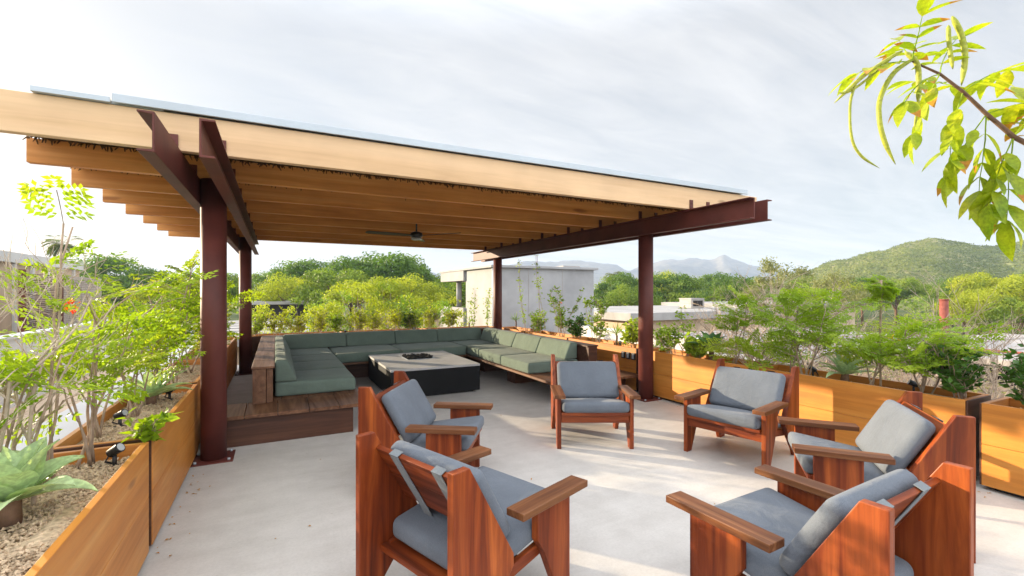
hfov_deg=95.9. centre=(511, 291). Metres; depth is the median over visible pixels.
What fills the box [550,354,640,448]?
armchair
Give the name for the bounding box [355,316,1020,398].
garden terrain
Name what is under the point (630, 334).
shrub
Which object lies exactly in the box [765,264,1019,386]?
dry shrub
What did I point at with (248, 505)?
terrace floor
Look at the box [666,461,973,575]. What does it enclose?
armchair
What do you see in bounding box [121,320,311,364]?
flat roof building
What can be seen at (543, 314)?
climbing plant
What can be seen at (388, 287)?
yellow shrub
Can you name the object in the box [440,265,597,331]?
concrete building
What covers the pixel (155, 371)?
bush
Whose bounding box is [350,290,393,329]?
yellow shrub
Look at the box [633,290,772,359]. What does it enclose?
dry shrub
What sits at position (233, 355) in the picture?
planter box
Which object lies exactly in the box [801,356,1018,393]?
ground cover
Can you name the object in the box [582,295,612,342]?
bush
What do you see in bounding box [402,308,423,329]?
bush
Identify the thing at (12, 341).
parapet wall
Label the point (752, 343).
dry shrub
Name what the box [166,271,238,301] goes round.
leafy tree
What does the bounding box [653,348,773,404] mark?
planter box
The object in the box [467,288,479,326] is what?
climbing plant
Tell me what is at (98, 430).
feathery shrub
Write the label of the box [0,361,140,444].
path
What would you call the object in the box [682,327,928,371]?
flat roof building
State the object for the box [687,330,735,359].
agave
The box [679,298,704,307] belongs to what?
rooftop unit
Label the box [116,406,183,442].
seedling
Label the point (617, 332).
yucca
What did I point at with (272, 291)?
pale tree
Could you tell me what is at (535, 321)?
bush
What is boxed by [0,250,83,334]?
terrace house
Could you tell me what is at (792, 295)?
tree
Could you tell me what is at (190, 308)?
feathery shrub
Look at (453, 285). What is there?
leafy tree
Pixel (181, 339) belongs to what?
feathery shrub
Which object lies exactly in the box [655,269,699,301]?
pale tree
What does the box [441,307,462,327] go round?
bush
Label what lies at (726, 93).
sky
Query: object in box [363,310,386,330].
bush
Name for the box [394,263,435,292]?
dense tree
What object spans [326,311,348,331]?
bush
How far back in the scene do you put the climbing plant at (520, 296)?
11.06 m
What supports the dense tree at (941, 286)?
on the ground at (235, 316)
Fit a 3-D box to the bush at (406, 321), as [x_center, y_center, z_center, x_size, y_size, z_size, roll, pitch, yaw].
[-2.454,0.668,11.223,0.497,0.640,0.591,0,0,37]
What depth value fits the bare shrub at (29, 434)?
2.09 m
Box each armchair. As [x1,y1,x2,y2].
[356,431,587,575]
[358,371,492,466]
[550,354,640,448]
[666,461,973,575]
[674,358,798,465]
[777,391,975,563]
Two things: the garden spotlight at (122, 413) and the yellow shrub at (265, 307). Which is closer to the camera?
the garden spotlight at (122, 413)
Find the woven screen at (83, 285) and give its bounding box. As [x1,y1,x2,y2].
[64,276,101,324]
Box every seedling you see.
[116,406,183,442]
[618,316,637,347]
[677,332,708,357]
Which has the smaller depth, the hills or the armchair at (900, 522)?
the armchair at (900, 522)
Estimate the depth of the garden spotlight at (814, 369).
5.29 m
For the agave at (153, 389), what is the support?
in the planter box at (172, 457)
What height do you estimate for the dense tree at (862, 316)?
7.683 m
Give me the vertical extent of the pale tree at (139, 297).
6.709 m
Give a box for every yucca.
[511,314,519,329]
[608,323,621,344]
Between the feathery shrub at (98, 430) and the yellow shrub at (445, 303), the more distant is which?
the yellow shrub at (445, 303)
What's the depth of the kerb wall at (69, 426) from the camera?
5.58 m
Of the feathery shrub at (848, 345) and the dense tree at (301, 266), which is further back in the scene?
the dense tree at (301, 266)
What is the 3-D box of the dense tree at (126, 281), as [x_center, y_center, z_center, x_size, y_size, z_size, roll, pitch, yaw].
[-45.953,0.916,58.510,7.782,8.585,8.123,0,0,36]
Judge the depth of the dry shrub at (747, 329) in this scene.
8.69 m
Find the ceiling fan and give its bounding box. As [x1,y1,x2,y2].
[365,224,456,241]
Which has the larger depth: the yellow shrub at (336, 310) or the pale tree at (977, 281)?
the pale tree at (977, 281)
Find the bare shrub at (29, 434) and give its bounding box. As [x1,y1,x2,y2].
[0,219,164,505]
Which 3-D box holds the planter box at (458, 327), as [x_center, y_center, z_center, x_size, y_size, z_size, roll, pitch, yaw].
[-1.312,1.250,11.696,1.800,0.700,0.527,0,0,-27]
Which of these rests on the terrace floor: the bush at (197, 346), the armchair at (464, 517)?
the armchair at (464, 517)
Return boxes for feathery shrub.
[0,174,138,482]
[0,257,217,468]
[0,327,167,447]
[0,339,30,382]
[14,288,180,438]
[34,277,205,417]
[95,250,235,383]
[140,289,265,372]
[704,285,796,363]
[743,287,884,374]
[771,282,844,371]
[820,312,954,384]
[854,312,1014,394]
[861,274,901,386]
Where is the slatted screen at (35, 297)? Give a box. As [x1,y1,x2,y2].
[18,269,63,332]
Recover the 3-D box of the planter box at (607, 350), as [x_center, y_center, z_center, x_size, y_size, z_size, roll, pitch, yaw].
[1.752,1.250,8.299,0.480,0.700,1.927,0,0,-27]
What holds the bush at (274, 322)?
on the planter box at (256, 341)
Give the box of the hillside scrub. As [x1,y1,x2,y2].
[758,237,1023,300]
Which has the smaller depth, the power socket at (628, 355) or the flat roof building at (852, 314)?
the power socket at (628, 355)
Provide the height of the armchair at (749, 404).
0.860 m
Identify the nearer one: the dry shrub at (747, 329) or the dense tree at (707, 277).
the dry shrub at (747, 329)
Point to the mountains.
(695, 267)
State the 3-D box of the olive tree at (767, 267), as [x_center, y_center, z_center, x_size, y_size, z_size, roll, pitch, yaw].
[15.557,1.533,27.222,4.158,7.338,3.897,0,0,31]
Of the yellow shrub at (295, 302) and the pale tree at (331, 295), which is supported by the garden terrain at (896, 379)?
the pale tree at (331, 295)
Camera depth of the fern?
5.79 m
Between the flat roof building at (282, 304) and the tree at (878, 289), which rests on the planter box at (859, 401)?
the tree at (878, 289)
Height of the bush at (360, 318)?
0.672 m
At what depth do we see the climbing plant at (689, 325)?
6.74 m
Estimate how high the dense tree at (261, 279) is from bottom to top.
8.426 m
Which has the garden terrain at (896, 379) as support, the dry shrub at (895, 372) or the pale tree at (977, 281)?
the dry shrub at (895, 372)
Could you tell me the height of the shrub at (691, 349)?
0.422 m
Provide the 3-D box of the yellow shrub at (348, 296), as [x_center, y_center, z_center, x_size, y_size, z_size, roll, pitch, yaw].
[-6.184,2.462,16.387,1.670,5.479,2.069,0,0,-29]
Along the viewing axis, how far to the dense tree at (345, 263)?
44.16 m
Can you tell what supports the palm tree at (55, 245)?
on the ground at (235, 316)
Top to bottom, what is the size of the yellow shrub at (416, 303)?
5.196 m
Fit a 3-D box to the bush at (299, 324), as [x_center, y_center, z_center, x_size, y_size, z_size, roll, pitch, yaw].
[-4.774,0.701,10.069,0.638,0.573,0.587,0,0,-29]
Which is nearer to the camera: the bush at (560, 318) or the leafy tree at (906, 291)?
the bush at (560, 318)
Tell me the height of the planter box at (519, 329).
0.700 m
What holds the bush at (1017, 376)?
on the planter box at (1001, 444)
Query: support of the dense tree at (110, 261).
on the ground at (235, 316)
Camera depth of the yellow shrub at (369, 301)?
14.99 m
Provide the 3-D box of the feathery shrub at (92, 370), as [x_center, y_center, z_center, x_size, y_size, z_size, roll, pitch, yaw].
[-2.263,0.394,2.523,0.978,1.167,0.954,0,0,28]
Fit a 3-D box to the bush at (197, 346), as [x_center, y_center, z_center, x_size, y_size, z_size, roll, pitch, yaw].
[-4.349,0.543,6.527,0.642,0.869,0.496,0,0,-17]
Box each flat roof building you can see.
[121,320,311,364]
[252,301,307,324]
[594,305,816,332]
[661,301,859,331]
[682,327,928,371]
[895,333,1023,385]
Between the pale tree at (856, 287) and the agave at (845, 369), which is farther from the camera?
the pale tree at (856, 287)
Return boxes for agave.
[0,437,97,532]
[101,368,192,404]
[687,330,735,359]
[817,353,886,380]
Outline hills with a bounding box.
[799,238,1023,309]
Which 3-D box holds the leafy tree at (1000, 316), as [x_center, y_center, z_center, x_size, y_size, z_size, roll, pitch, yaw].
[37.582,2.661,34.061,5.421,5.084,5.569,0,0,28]
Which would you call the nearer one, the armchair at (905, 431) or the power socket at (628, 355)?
the armchair at (905, 431)
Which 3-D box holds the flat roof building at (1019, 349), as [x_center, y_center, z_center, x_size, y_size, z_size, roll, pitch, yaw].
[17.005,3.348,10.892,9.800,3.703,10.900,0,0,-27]
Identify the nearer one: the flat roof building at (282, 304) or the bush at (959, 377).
the bush at (959, 377)
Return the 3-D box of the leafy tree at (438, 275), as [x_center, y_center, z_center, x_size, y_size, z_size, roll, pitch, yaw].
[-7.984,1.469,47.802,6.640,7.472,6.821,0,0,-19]
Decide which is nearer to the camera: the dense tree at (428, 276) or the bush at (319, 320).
the bush at (319, 320)
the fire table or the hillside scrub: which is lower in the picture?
the fire table
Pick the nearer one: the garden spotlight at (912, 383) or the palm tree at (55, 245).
the garden spotlight at (912, 383)
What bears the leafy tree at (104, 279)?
on the ground at (235, 316)
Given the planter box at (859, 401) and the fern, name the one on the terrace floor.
the planter box at (859, 401)
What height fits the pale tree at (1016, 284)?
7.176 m
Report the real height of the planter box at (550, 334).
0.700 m
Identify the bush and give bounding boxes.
[95,277,187,399]
[186,308,230,357]
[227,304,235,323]
[252,312,264,335]
[257,305,294,334]
[278,312,308,333]
[308,306,331,332]
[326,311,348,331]
[342,306,368,331]
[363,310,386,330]
[382,305,406,330]
[401,307,420,329]
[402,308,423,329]
[421,305,438,328]
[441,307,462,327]
[529,308,548,331]
[547,285,583,336]
[564,312,587,338]
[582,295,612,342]
[653,321,683,353]
[924,337,990,398]
[989,339,1023,404]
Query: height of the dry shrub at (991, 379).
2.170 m
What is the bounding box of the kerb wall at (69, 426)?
[3,346,192,450]
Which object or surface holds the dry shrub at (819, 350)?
on the garden terrain at (896, 379)
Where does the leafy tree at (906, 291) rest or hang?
on the ground at (235, 316)
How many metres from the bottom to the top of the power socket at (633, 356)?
0.110 m
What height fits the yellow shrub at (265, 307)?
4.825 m
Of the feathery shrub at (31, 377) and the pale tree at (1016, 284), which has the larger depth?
the pale tree at (1016, 284)
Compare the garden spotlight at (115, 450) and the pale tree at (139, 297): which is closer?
the garden spotlight at (115, 450)
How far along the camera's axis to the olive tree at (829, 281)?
29.09 m
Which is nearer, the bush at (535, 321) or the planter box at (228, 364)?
the planter box at (228, 364)
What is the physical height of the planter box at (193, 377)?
0.700 m
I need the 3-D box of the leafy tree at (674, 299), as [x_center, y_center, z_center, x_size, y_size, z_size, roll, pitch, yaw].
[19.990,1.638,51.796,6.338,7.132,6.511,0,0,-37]
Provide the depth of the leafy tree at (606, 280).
58.87 m
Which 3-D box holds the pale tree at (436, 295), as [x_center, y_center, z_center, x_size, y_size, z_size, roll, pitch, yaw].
[-7.889,1.797,36.188,6.859,6.818,6.717,0,0,11]
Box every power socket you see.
[621,351,625,357]
[626,352,630,358]
[631,353,635,359]
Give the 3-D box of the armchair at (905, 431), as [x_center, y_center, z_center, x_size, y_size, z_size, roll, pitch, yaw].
[2.458,1.170,3.256,0.927,0.860,0.854,0,0,23]
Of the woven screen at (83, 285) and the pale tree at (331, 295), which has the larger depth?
the pale tree at (331, 295)
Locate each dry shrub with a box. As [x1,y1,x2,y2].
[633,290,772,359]
[682,262,840,368]
[685,270,847,367]
[728,310,980,377]
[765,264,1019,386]
[770,311,1023,394]
[867,315,1004,391]
[870,297,1023,399]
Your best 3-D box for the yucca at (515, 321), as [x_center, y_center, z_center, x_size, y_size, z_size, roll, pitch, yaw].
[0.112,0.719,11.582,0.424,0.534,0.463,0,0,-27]
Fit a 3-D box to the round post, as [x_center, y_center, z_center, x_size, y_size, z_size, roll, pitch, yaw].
[14.038,1.040,15.000,0.250,1.620,0.250,0,0,-27]
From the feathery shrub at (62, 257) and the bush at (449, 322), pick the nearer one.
the feathery shrub at (62, 257)
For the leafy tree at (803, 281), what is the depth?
59.91 m
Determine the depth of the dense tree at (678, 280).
52.72 m
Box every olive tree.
[737,256,816,324]
[788,269,873,329]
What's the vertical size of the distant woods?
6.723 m
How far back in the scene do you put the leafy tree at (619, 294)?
44.11 m
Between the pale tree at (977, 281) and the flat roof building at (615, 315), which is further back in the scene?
the pale tree at (977, 281)
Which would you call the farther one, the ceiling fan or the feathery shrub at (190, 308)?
the ceiling fan
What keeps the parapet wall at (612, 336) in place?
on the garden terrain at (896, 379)
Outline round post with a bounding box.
[939,299,948,335]
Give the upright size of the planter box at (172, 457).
0.700 m
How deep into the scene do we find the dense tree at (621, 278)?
54.56 m
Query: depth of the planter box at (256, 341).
9.41 m
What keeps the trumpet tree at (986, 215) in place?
in the planter box at (1001, 444)
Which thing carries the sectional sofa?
on the terrace floor
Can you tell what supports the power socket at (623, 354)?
attached to the planter box at (607, 350)
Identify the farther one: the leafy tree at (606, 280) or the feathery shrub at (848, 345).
the leafy tree at (606, 280)
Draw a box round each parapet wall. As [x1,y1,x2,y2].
[0,313,147,411]
[553,323,715,353]
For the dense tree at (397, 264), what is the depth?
44.90 m
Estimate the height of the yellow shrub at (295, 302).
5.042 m
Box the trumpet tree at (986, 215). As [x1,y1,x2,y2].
[828,0,1023,261]
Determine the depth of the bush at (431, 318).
11.36 m
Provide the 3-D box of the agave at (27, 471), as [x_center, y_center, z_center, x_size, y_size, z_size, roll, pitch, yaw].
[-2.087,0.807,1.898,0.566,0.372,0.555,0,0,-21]
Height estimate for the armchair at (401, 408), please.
0.860 m
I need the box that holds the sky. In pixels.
[0,0,1023,276]
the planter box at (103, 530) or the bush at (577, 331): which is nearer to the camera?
the planter box at (103, 530)
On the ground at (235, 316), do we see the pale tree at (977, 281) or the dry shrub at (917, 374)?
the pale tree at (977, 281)
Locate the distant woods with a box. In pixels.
[101,284,1010,318]
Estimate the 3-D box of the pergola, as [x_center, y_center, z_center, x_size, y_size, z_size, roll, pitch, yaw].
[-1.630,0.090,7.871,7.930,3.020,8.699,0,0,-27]
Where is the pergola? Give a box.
[0,85,771,466]
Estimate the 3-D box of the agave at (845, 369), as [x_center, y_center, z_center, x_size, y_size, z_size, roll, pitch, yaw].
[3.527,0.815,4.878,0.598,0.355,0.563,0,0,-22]
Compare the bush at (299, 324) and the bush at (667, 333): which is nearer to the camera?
the bush at (667, 333)
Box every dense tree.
[75,254,168,316]
[108,265,181,309]
[253,268,306,300]
[264,258,339,331]
[307,255,403,330]
[343,250,436,315]
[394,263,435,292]
[594,271,637,305]
[636,271,698,303]
[691,273,769,301]
[692,271,730,295]
[847,276,887,325]
[921,276,957,325]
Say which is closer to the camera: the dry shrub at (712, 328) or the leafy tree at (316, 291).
the dry shrub at (712, 328)
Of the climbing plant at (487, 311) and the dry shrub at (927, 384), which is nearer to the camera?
the dry shrub at (927, 384)
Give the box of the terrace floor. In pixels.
[137,365,1023,575]
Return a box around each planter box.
[0,442,148,575]
[53,384,197,545]
[161,359,199,445]
[178,345,229,387]
[198,336,236,381]
[252,331,334,363]
[340,328,420,332]
[423,326,492,328]
[502,326,538,332]
[525,330,585,339]
[568,337,656,390]
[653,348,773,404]
[752,364,990,476]
[979,397,1023,497]
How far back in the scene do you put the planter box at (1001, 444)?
3.65 m
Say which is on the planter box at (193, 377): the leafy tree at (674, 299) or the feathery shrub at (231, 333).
the feathery shrub at (231, 333)
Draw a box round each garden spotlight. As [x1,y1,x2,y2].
[90,443,124,467]
[103,409,127,426]
[162,390,174,400]
[809,365,818,376]
[907,379,918,390]
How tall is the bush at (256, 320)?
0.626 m
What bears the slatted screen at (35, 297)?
on the ground at (235, 316)
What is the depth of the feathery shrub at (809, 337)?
5.09 m
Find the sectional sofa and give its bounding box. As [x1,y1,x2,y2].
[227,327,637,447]
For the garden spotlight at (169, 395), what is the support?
in the planter box at (172, 457)
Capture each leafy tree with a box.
[85,272,131,309]
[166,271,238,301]
[234,270,267,308]
[287,267,378,330]
[410,274,465,314]
[420,278,465,315]
[594,275,614,305]
[605,283,665,305]
[661,275,718,301]
[713,277,777,300]
[778,275,846,299]
[865,276,938,331]
[924,276,975,335]
[969,294,1023,334]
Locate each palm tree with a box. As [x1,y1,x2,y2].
[40,235,83,256]
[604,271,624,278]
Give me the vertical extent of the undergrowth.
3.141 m
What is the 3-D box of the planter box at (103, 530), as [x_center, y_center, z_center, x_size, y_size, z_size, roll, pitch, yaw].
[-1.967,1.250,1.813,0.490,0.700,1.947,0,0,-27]
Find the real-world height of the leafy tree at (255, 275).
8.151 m
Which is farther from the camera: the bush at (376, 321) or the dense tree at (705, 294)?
the dense tree at (705, 294)
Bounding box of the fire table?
[368,350,479,395]
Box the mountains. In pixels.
[227,255,786,288]
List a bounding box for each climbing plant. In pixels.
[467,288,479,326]
[483,288,492,326]
[516,259,525,328]
[532,255,546,330]
[675,305,695,355]
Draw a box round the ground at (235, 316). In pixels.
[102,300,1016,336]
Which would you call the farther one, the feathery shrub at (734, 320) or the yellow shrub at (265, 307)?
the yellow shrub at (265, 307)
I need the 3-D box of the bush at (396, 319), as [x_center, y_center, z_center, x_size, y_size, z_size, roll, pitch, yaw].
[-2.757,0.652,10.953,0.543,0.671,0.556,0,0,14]
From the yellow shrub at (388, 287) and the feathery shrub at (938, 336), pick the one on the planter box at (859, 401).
the feathery shrub at (938, 336)
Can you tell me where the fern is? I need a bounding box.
[695,327,813,370]
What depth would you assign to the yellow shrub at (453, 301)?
16.22 m
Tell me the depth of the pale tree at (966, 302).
35.24 m
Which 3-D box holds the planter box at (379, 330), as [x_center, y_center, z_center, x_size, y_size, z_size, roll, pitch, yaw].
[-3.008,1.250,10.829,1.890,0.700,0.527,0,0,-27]
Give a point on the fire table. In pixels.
(436, 372)
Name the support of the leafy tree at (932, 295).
on the ground at (235, 316)
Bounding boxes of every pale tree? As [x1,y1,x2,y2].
[131,275,199,310]
[252,272,328,301]
[322,274,408,314]
[365,272,455,312]
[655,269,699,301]
[813,280,868,301]
[932,288,1023,333]
[944,270,1023,333]
[953,274,1023,330]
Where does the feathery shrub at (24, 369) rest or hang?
on the planter box at (103, 530)
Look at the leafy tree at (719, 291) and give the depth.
45.18 m
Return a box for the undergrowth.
[138,312,1018,336]
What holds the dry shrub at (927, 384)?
on the garden terrain at (896, 379)
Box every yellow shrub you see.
[252,302,296,333]
[276,296,327,332]
[291,302,346,332]
[313,286,357,331]
[324,281,389,330]
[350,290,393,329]
[361,280,419,329]
[373,292,437,329]
[396,294,453,328]
[418,296,468,328]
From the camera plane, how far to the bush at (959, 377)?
3.96 m

